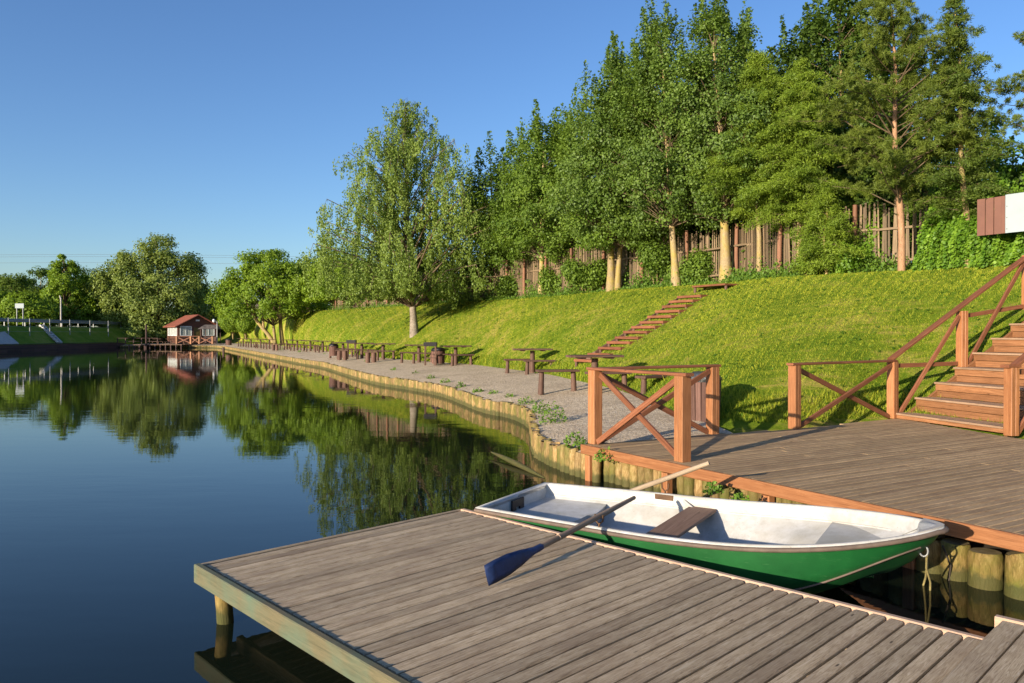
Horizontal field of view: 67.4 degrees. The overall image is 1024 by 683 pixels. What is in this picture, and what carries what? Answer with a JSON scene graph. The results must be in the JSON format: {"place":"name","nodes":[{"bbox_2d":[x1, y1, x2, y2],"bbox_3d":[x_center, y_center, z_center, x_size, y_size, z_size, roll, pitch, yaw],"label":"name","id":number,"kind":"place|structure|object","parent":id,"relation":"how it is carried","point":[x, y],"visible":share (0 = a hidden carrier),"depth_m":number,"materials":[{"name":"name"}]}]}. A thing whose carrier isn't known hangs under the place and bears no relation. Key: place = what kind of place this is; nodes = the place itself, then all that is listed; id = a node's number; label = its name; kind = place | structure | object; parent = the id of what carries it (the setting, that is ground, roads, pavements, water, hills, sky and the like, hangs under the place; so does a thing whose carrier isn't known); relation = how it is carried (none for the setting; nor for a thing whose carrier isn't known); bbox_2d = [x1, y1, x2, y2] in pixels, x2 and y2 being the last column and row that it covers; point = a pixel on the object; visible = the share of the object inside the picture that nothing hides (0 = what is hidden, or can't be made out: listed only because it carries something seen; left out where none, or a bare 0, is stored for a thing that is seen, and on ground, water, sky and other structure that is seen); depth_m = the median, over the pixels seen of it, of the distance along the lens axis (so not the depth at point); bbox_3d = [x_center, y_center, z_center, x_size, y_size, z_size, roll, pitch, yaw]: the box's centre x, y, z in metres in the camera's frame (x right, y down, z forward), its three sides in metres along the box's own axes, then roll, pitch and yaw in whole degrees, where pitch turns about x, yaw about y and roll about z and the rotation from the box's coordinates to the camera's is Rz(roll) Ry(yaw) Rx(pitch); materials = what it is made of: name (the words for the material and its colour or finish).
{"place":"outdoors","nodes":[
{"label":"outdoors","id":0,"kind":"place"},
{"bbox_2d":[0,326,166,349],"bbox_3d":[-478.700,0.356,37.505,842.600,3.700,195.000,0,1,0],"label":"embankment","id":1,"kind":"structure","parent":0,"point":[88,335],"depth_m":104.09,"materials":[{"name":"green plant"}]},
{"bbox_2d":[0,332,18,344],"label":"concrete ramp","id":2,"kind":"structure","parent":1,"relation":"on","point":[5,338],"depth_m":89.66,"materials":[{"name":"grey concrete"}]},
{"bbox_2d":[15,303,23,325],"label":"road sign","id":3,"kind":"object","parent":1,"relation":"on","point":[19,305],"visible":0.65,"depth_m":105.91,"materials":[{"name":"metal"}]},
{"bbox_2d":[0,273,59,325],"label":"round tree","id":4,"kind":"object","parent":1,"relation":"on","point":[12,285],"visible":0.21,"depth_m":126.63,"materials":[{"name":"green plant"}]},
{"bbox_2d":[0,290,65,325],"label":"round tree","id":5,"kind":"object","parent":1,"relation":"on","point":[37,308],"visible":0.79,"depth_m":109.77,"materials":[{"name":"green plant"}]},
{"bbox_2d":[39,324,62,342],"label":"drain chute","id":6,"kind":"object","parent":1,"relation":"on","point":[54,337],"visible":0.94,"depth_m":99.48,"materials":[{"name":"concrete"}]},
{"bbox_2d":[8,317,108,335],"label":"fence","id":7,"kind":"object","parent":1,"relation":"on","point":[29,331],"visible":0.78,"depth_m":96.68,"materials":[{"name":"metal"}]},
{"bbox_2d":[0,318,121,326],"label":"guardrail","id":8,"kind":"object","parent":1,"relation":"on","point":[51,321],"visible":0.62,"depth_m":104.96,"materials":[{"name":"metal"}]},
{"bbox_2d":[0,342,124,351],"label":"quay wall","id":9,"kind":"structure","parent":1,"relation":"on","point":[55,346],"depth_m":96.56,"materials":[{"name":"grey concrete"}]},
{"bbox_2d":[35,254,97,325],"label":"birch tree","id":10,"kind":"object","parent":1,"relation":"on","point":[73,293],"visible":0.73,"depth_m":120.77,"materials":[{"name":"green plant"}]},
{"bbox_2d":[79,295,127,325],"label":"round tree","id":11,"kind":"object","parent":1,"relation":"on","point":[93,316],"visible":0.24,"depth_m":122.92,"materials":[{"name":"green plant"}]},
{"bbox_2d":[132,343,731,451],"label":"gravel path","id":12,"kind":"structure","parent":0,"point":[518,384],"depth_m":20.15,"materials":[{"name":"grey gravel"}]},
{"bbox_2d":[163,314,219,342],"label":"cabin","id":13,"kind":"object","parent":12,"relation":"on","point":[185,326],"visible":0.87,"depth_m":114.66,"materials":[{"name":"brown wood"}]},
{"bbox_2d":[180,326,191,335],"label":"window","id":14,"kind":"structure","parent":13,"relation":"in","point":[184,330],"depth_m":113.66,"materials":[{"name":"white glass"}]},
{"bbox_2d":[198,325,220,343],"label":"canopy stall","id":15,"kind":"object","parent":12,"relation":"on","point":[205,327],"visible":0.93,"depth_m":111.41,"materials":[{"name":"wood"}]},
{"bbox_2d":[217,314,238,338],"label":"tree","id":16,"kind":"object","parent":12,"relation":"on","point":[226,325],"visible":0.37,"depth_m":104.58,"materials":[{"name":"green plant"}]},
{"bbox_2d":[235,317,255,339],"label":"round bush","id":17,"kind":"object","parent":12,"relation":"on","point":[245,327],"visible":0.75,"depth_m":99.31,"materials":[{"name":"green plant"}]},
{"bbox_2d":[329,343,338,355],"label":"litter bin","id":18,"kind":"object","parent":12,"relation":"on","point":[332,349],"visible":0.83,"depth_m":46.77,"materials":[{"name":"brown wood"}]},
{"bbox_2d":[363,351,377,362],"bbox_3d":[-7.172,0.790,39.009,0.690,0.566,0.320,0,1,0],"label":"stump seat","id":19,"kind":"object","parent":12,"relation":"on","point":[367,356],"visible":1,"depth_m":38.90,"materials":[{"name":"brown wood"}]},
{"bbox_2d":[405,344,423,362],"bbox_3d":[-4.420,0.633,36.508,1.320,0.975,0.742,0,1,-11],"label":"picnic table","id":20,"kind":"object","parent":12,"relation":"on","point":[418,351],"visible":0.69,"depth_m":36.43,"materials":[{"name":"brown wood"}]},
{"bbox_2d":[423,342,436,364],"bbox_3d":[-3.491,0.524,32.906,0.564,0.990,0.384,0,1,0],"label":"grill stand","id":21,"kind":"object","parent":12,"relation":"on","point":[425,344],"visible":1,"depth_m":32.74,"materials":[{"name":"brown wood"}]},
{"bbox_2d":[431,347,444,363],"bbox_3d":[-3.276,0.612,34.105,0.645,0.732,0.641,0,1,0],"label":"litter bin","id":22,"kind":"object","parent":12,"relation":"on","point":[440,358],"visible":0.83,"depth_m":33.88,"materials":[{"name":"brown wood"}]},
{"bbox_2d":[440,345,471,364],"bbox_3d":[-2.449,0.662,33.408,1.320,0.975,0.742,0,1,-17],"label":"picnic table","id":23,"kind":"object","parent":12,"relation":"on","point":[455,352],"visible":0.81,"depth_m":33.34,"materials":[{"name":"brown wood"}]},
{"bbox_2d":[449,354,473,365],"bbox_3d":[-2.152,0.853,32.853,1.040,0.611,0.330,0,1,-19],"label":"bench","id":24,"kind":"object","parent":12,"relation":"on","point":[469,355],"visible":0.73,"depth_m":32.69,"materials":[{"name":"brown wood"}]},
{"bbox_2d":[512,348,552,372],"bbox_3d":[0.699,0.730,26.208,1.320,0.975,0.742,0,1,-9],"label":"picnic table","id":25,"kind":"object","parent":12,"relation":"on","point":[532,364],"visible":0.84,"depth_m":26.13,"materials":[{"name":"brown wood"}]},
{"bbox_2d":[530,399,547,413],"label":"weeds","id":26,"kind":"object","parent":12,"relation":"on","point":[536,407],"visible":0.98,"depth_m":15.55,"materials":[{"name":"green plant"}]},
{"bbox_2d":[523,360,555,374],"bbox_3d":[0.914,0.921,25.616,1.040,0.611,0.330,0,1,-7],"label":"bench","id":27,"kind":"object","parent":12,"relation":"on","point":[527,366],"visible":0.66,"depth_m":25.50,"materials":[{"name":"brown wood"}]},
{"bbox_2d":[538,401,567,424],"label":"weeds","id":28,"kind":"object","parent":12,"relation":"on","point":[552,415],"visible":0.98,"depth_m":13.66,"materials":[{"name":"green plant"}]},
{"bbox_2d":[535,369,579,394],"bbox_3d":[1.118,0.994,18.855,1.040,0.611,0.330,0,1,-12],"label":"bench","id":29,"kind":"object","parent":12,"relation":"on","point":[541,382],"visible":0.86,"depth_m":18.74,"materials":[{"name":"brown wood"}]},
{"bbox_2d":[563,431,588,448],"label":"weeds","id":30,"kind":"object","parent":12,"relation":"on","point":[565,441],"visible":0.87,"depth_m":10.81,"materials":[{"name":"green plant"}]},
{"bbox_2d":[566,355,623,366],"bbox_3d":[1.983,0.813,18.409,1.320,0.975,0.742,0,1,-12],"label":"picnic table","id":31,"kind":"object","parent":12,"relation":"on","point":[594,360],"visible":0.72,"depth_m":18.09,"materials":[{"name":"brown wood"}]},
{"bbox_2d":[585,371,631,390],"bbox_3d":[2.233,1.004,17.830,1.040,0.611,0.330,0,1,-15],"label":"bench","id":32,"kind":"object","parent":12,"relation":"on","point":[624,377],"visible":0.38,"depth_m":17.87,"materials":[{"name":"brown wood"}]},
{"bbox_2d":[691,371,722,421],"bbox_3d":[3.298,0.933,13.251,0.646,0.864,0.628,0,1,0],"label":"litter bin","id":33,"kind":"object","parent":12,"relation":"on","point":[698,400],"visible":0.32,"depth_m":13.01,"materials":[{"name":"brown wood"}]},
{"bbox_2d":[0,346,1023,682],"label":"water","id":34,"kind":"structure","parent":0,"point":[136,484],"depth_m":9.63,"materials":[{"name":"blue liquid"}]},
{"bbox_2d":[128,325,195,347],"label":"terrace","id":35,"kind":"structure","parent":34,"relation":"in","point":[145,345],"depth_m":108.43,"materials":[{"name":"brown wood"}]},
{"bbox_2d":[176,336,213,343],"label":"terrace railing","id":36,"kind":"object","parent":35,"relation":"on","point":[198,341],"visible":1,"depth_m":110.47,"materials":[{"name":"orange wood"}]},
{"bbox_2d":[491,452,544,477],"bbox_3d":[0.053,1.810,11.398,0.084,0.105,2.015,0,1,-22],"label":"drift branch","id":37,"kind":"object","parent":34,"relation":"on","point":[517,464],"visible":1,"depth_m":11.27,"materials":[{"name":"brown wood"}]},
{"bbox_2d":[120,345,1023,600],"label":"log retaining wall","id":38,"kind":"structure","parent":34,"relation":"in","point":[981,568],"depth_m":9.83,"materials":[{"name":"brown wood"}]},
{"bbox_2d":[194,508,984,682],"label":"wooden dock","id":39,"kind":"object","parent":34,"relation":"in","point":[418,600],"visible":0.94,"depth_m":4.37,"materials":[{"name":"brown wood"}]},
{"bbox_2d":[484,496,635,585],"bbox_3d":[0.454,1.447,5.784,0.055,0.184,2.221,0,1,34],"label":"oar","id":40,"kind":"object","parent":39,"relation":"on","point":[501,568],"visible":1,"depth_m":5.20,"materials":[{"name":"blue wood"}]},
{"bbox_2d":[473,482,948,594],"bbox_3d":[1.549,1.648,6.447,3.690,0.704,1.548,0,1,32],"label":"rowing boat","id":41,"kind":"object","parent":34,"relation":"on","point":[812,549],"visible":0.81,"depth_m":6.26,"materials":[{"name":"green paint"}]},
{"bbox_2d":[629,461,709,490],"bbox_3d":[0.997,1.582,7.759,1.978,0.888,0.160,0,1,26],"label":"oar","id":42,"kind":"object","parent":41,"relation":"on","point":[671,476],"visible":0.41,"depth_m":7.47,"materials":[{"name":"brown wood"}]},
{"bbox_2d":[922,556,931,590],"bbox_3d":[3.117,1.768,5.753,0.058,0.475,0.540,0,1,26],"label":"mooring rope","id":43,"kind":"object","parent":41,"relation":"hanging from","point":[926,572],"visible":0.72,"depth_m":5.75,"materials":[{"name":"beige fabric"}]},
{"bbox_2d":[939,615,1023,682],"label":"wooden walkway","id":44,"kind":"structure","parent":34,"relation":"in","point":[995,654],"depth_m":3.68,"materials":[{"name":"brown wood"}]},
{"bbox_2d":[0,0,1023,326],"label":"sky","id":45,"kind":"structure","parent":0,"point":[219,127],"materials":[{"name":"blue"}]},
{"bbox_2d":[160,264,1023,438],"bbox_3d":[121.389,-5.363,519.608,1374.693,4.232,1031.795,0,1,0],"label":"hillside","id":46,"kind":"structure","parent":0,"point":[725,423],"depth_m":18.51,"materials":[{"name":"green plant"}]},
{"bbox_2d":[83,232,219,340],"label":"willow tree","id":47,"kind":"object","parent":46,"relation":"on","point":[143,298],"visible":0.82,"depth_m":122.71,"materials":[{"name":"green plant"}]},
{"bbox_2d":[203,248,332,344],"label":"willow tree","id":48,"kind":"object","parent":46,"relation":"on","point":[264,280],"visible":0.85,"depth_m":75.50,"materials":[{"name":"green plant"}]},
{"bbox_2d":[284,247,350,308],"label":"round tree","id":49,"kind":"object","parent":46,"relation":"on","point":[312,280],"visible":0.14,"depth_m":72.13,"materials":[{"name":"green plant"}]},
{"bbox_2d":[309,257,387,300],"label":"round tree","id":50,"kind":"object","parent":46,"relation":"on","point":[321,290],"visible":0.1,"depth_m":64.08,"materials":[{"name":"green plant"}]},
{"bbox_2d":[292,98,532,337],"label":"birch tree","id":51,"kind":"object","parent":46,"relation":"on","point":[414,280],"visible":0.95,"depth_m":41.60,"materials":[{"name":"green plant"}]},
{"bbox_2d":[414,131,518,282],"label":"round tree","id":52,"kind":"object","parent":46,"relation":"on","point":[474,183],"visible":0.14,"depth_m":44.95,"materials":[{"name":"green plant"}]},
{"bbox_2d":[459,126,552,281],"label":"round tree","id":53,"kind":"object","parent":46,"relation":"on","point":[491,245],"visible":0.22,"depth_m":42.27,"materials":[{"name":"green plant"}]},
{"bbox_2d":[493,272,521,298],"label":"shrub","id":54,"kind":"object","parent":46,"relation":"on","point":[506,285],"visible":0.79,"depth_m":41.17,"materials":[{"name":"green plant"}]},
{"bbox_2d":[488,99,590,293],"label":"linden tree","id":55,"kind":"object","parent":46,"relation":"on","point":[529,174],"visible":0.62,"depth_m":36.90,"materials":[{"name":"green plant"}]},
{"bbox_2d":[537,261,561,294],"bbox_3d":[2.154,-2.961,37.081,1.859,1.852,1.219,0,1,0],"label":"shrub","id":56,"kind":"object","parent":46,"relation":"on","point":[548,281],"visible":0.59,"depth_m":36.91,"materials":[{"name":"green plant"}]},
{"bbox_2d":[510,81,616,264],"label":"young tree","id":57,"kind":"object","parent":46,"relation":"on","point":[544,237],"visible":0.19,"depth_m":36.01,"materials":[{"name":"green plant"}]},
{"bbox_2d":[558,253,615,293],"bbox_3d":[3.329,-2.903,33.438,2.685,1.905,1.354,0,1,0],"label":"shrub","id":58,"kind":"object","parent":46,"relation":"on","point":[578,275],"visible":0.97,"depth_m":33.13,"materials":[{"name":"green plant"}]},
{"bbox_2d":[545,30,671,291],"bbox_3d":[4.093,-7.343,32.124,5.553,11.086,7.214,0,1,0],"label":"poplar tree","id":59,"kind":"object","parent":46,"relation":"on","point":[613,66],"visible":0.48,"depth_m":30.72,"materials":[{"name":"green plant"}]},
{"bbox_2d":[576,38,657,256],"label":"poplar tree","id":60,"kind":"object","parent":46,"relation":"on","point":[629,59],"visible":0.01,"depth_m":36.04,"materials":[{"name":"green plant"}]},
{"bbox_2d":[560,82,676,289],"bbox_3d":[4.473,-6.306,31.785,5.808,9.005,4.552,0,1,-42],"label":"poplar tree","id":61,"kind":"object","parent":46,"relation":"on","point":[591,243],"visible":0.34,"depth_m":30.67,"materials":[{"name":"green plant"}]},
{"bbox_2d":[635,375,668,393],"bbox_3d":[3.200,1.048,16.911,1.040,0.611,0.330,0,1,-34],"label":"bench","id":62,"kind":"object","parent":46,"relation":"on","point":[643,378],"visible":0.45,"depth_m":16.63,"materials":[{"name":"brown wood"}]},
{"bbox_2d":[599,15,705,275],"bbox_3d":[5.859,-8.015,33.165,5.576,12.119,6.990,0,1,0],"label":"poplar tree","id":63,"kind":"object","parent":46,"relation":"on","point":[662,174],"visible":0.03,"depth_m":31.68,"materials":[{"name":"green plant"}]},
{"bbox_2d":[633,230,676,285],"bbox_3d":[5.839,-3.177,30.538,2.148,2.417,1.252,0,1,0],"label":"shrub","id":64,"kind":"object","parent":46,"relation":"on","point":[655,260],"visible":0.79,"depth_m":30.26,"materials":[{"name":"green plant"}]},
{"bbox_2d":[574,283,738,366],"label":"hillside steps","id":65,"kind":"structure","parent":46,"relation":"on","point":[606,346],"depth_m":23.20,"materials":[{"name":"red wood"}]},
{"bbox_2d":[329,237,991,309],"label":"weeds","id":66,"kind":"object","parent":46,"relation":"on","point":[740,275],"visible":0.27,"depth_m":26.94,"materials":[{"name":"green plant"}]},
{"bbox_2d":[587,0,738,285],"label":"poplar tree","id":67,"kind":"object","parent":46,"relation":"on","point":[642,73],"visible":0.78,"depth_m":28.36,"materials":[{"name":"green plant"}]},
{"bbox_2d":[329,135,1023,310],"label":"undergrowth","id":68,"kind":"object","parent":46,"relation":"on","point":[1013,174],"visible":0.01,"depth_m":26.37,"materials":[{"name":"green plant"}]},
{"bbox_2d":[335,188,1023,308],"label":"picket fence","id":69,"kind":"object","parent":46,"relation":"on","point":[738,245],"visible":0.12,"depth_m":27.64,"materials":[{"name":"brown wood"}]},
{"bbox_2d":[702,243,719,280],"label":"creeper","id":70,"kind":"object","parent":69,"relation":"attached to","point":[710,251],"visible":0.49,"depth_m":28.95,"materials":[{"name":"green plant"}]},
{"bbox_2d":[643,0,740,256],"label":"poplar tree","id":71,"kind":"object","parent":46,"relation":"on","point":[694,35],"visible":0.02,"depth_m":32.07,"materials":[{"name":"green plant"}]},
{"bbox_2d":[677,244,717,283],"bbox_3d":[7.098,-2.844,29.231,1.802,1.774,1.349,0,1,0],"label":"shrub","id":72,"kind":"object","parent":46,"relation":"on","point":[698,264],"visible":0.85,"depth_m":28.87,"materials":[{"name":"green plant"}]},
{"bbox_2d":[655,0,778,282],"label":"poplar tree","id":73,"kind":"object","parent":46,"relation":"on","point":[718,138],"visible":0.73,"depth_m":26.75,"materials":[{"name":"green plant"}]},
{"bbox_2d":[688,7,776,258],"bbox_3d":[9.078,-7.704,30.776,5.811,11.450,4.786,0,1,0],"label":"poplar tree","id":74,"kind":"object","parent":46,"relation":"on","point":[768,47],"visible":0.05,"depth_m":30.57,"materials":[{"name":"green plant"}]},
{"bbox_2d":[687,50,830,274],"bbox_3d":[8.262,-5.880,26.252,4.634,8.096,4.399,0,1,0],"label":"larch tree","id":75,"kind":"object","parent":46,"relation":"on","point":[759,65],"visible":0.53,"depth_m":25.76,"materials":[{"name":"green plant"}]},
{"bbox_2d":[739,15,872,262],"bbox_3d":[10.320,-7.004,28.269,4.385,10.099,5.579,0,1,-21],"label":"maple tree","id":76,"kind":"object","parent":46,"relation":"on","point":[786,59],"visible":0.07,"depth_m":27.98,"materials":[{"name":"green plant"}]},
{"bbox_2d":[737,57,876,257],"bbox_3d":[9.464,-5.527,25.034,4.288,7.390,4.253,0,1,0],"label":"larch tree","id":77,"kind":"object","parent":46,"relation":"on","point":[802,152],"visible":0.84,"depth_m":24.46,"materials":[{"name":"green plant"}]},
{"bbox_2d":[785,254,830,275],"bbox_3d":[9.304,-2.348,24.031,1.370,0.938,1.018,0,1,0],"label":"shrub","id":78,"kind":"object","parent":46,"relation":"on","point":[800,265],"visible":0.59,"depth_m":23.71,"materials":[{"name":"green plant"}]},
{"bbox_2d":[783,186,867,274],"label":"young larch","id":79,"kind":"object","parent":46,"relation":"on","point":[816,248],"visible":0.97,"depth_m":23.32,"materials":[{"name":"green plant"}]},
{"bbox_2d":[783,0,867,237],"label":"poplar tree","id":80,"kind":"object","parent":46,"relation":"on","point":[808,18],"visible":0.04,"depth_m":29.59,"materials":[{"name":"green plant"}]},
{"bbox_2d":[824,235,870,273],"bbox_3d":[10.171,-2.561,23.343,1.204,1.348,1.196,0,1,-30],"label":"shrub","id":81,"kind":"object","parent":46,"relation":"on","point":[845,266],"visible":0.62,"depth_m":23.02,"materials":[{"name":"green plant"}]},
{"bbox_2d":[779,0,931,243],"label":"maple tree","id":82,"kind":"object","parent":46,"relation":"on","point":[843,30],"visible":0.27,"depth_m":26.90,"materials":[{"name":"green plant"}]},
{"bbox_2d":[848,208,891,264],"bbox_3d":[11.091,-3.028,23.726,1.474,2.195,0.829,0,1,0],"label":"shrub","id":83,"kind":"object","parent":46,"relation":"on","point":[862,243],"visible":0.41,"depth_m":23.53,"materials":[{"name":"green plant"}]},
{"bbox_2d":[829,32,937,210],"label":"poplar tree","id":84,"kind":"object","parent":46,"relation":"on","point":[869,77],"visible":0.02,"depth_m":28.46,"materials":[{"name":"green plant"}]},
{"bbox_2d":[779,0,1008,270],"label":"pine tree","id":85,"kind":"object","parent":46,"relation":"on","point":[886,155],"visible":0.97,"depth_m":21.14,"materials":[{"name":"green plant"}]},
{"bbox_2d":[852,15,1005,248],"bbox_3d":[14.426,-6.567,26.306,5.037,9.261,5.316,0,1,0],"label":"round tree","id":86,"kind":"object","parent":46,"relation":"on","point":[928,189],"visible":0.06,"depth_m":25.73,"materials":[{"name":"green plant"}]},
{"bbox_2d":[893,122,1023,232],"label":"round tree","id":87,"kind":"object","parent":46,"relation":"on","point":[991,135],"visible":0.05,"depth_m":23.98,"materials":[{"name":"green plant"}]},
{"bbox_2d":[896,321,1023,436],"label":"wooden staircase","id":88,"kind":"structure","parent":46,"relation":"on","point":[1012,340],"depth_m":13.21,"materials":[{"name":"brown wood"}]},
{"bbox_2d":[786,255,1023,428],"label":"wooden railing","id":89,"kind":"object","parent":88,"relation":"attached to","point":[893,366],"visible":1,"depth_m":13.69,"materials":[{"name":"orange wood"}]},
{"bbox_2d":[1000,353,1023,435],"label":"wooden railing","id":90,"kind":"object","parent":88,"relation":"attached to","point":[1013,371],"visible":1,"depth_m":11.26,"materials":[{"name":"orange wood"}]},
{"bbox_2d":[897,0,1023,267],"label":"spruce tree","id":91,"kind":"object","parent":46,"relation":"on","point":[963,170],"visible":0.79,"depth_m":20.34,"materials":[{"name":"green plant"}]},
{"bbox_2d":[912,167,1023,270],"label":"ivy hedge","id":92,"kind":"object","parent":46,"relation":"on","point":[983,251],"visible":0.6,"depth_m":20.51,"materials":[{"name":"green plant"}]},
{"bbox_2d":[977,192,1023,235],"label":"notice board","id":93,"kind":"object","parent":46,"relation":"on","point":[1005,214],"visible":1,"depth_m":19.16,"materials":[{"name":"wood"}]},
{"bbox_2d":[983,30,1023,136],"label":"pine tree","id":94,"kind":"object","parent":46,"relation":"on","point":[999,82],"visible":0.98,"depth_m":19.69,"materials":[{"name":"green plant"}]},
{"bbox_2d":[945,535,1017,577],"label":"soil","id":95,"kind":"structure","parent":0,"point":[1003,551],"depth_m":6.41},
{"bbox_2d":[702,481,724,494],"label":"weeds","id":96,"kind":"object","parent":95,"relation":"on","point":[717,489],"visible":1,"depth_m":7.85,"materials":[{"name":"green plant"}]},
{"bbox_2d":[731,492,749,500],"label":"weeds","id":97,"kind":"object","parent":95,"relation":"on","point":[738,496],"visible":0.69,"depth_m":7.42,"materials":[{"name":"green plant"}]},
{"bbox_2d":[581,419,1023,569],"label":"wooden deck","id":98,"kind":"structure","parent":95,"relation":"on","point":[964,484],"depth_m":8.62,"materials":[{"name":"brown wood"}]},
{"bbox_2d":[593,446,616,461],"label":"weeds","id":99,"kind":"object","parent":98,"relation":"hanging from","point":[601,456],"visible":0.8,"depth_m":9.85,"materials":[{"name":"green plant"}]},
{"bbox_2d":[586,364,720,462],"bbox_3d":[2.504,0.876,10.298,2.315,1.042,1.948,0,1,-30],"label":"wooden railing","id":100,"kind":"object","parent":98,"relation":"on","point":[681,383],"visible":1,"depth_m":10.38,"materials":[{"name":"orange wood"}]},
{"bbox_3d":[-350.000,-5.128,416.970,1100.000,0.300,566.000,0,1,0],"label":"far field","id":101,"kind":"structure","parent":0,"visible":0},
{"bbox_2d":[1,266,66,325],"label":"round tree","id":102,"kind":"object","parent":101,"relation":"on","point":[40,273],"visible":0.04,"depth_m":138.79,"materials":[{"name":"green plant"}]},
{"bbox_2d":[54,266,105,326],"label":"round tree","id":103,"kind":"object","parent":101,"relation":"on","point":[83,270],"visible":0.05,"depth_m":138.91,"materials":[{"name":"green plant"}]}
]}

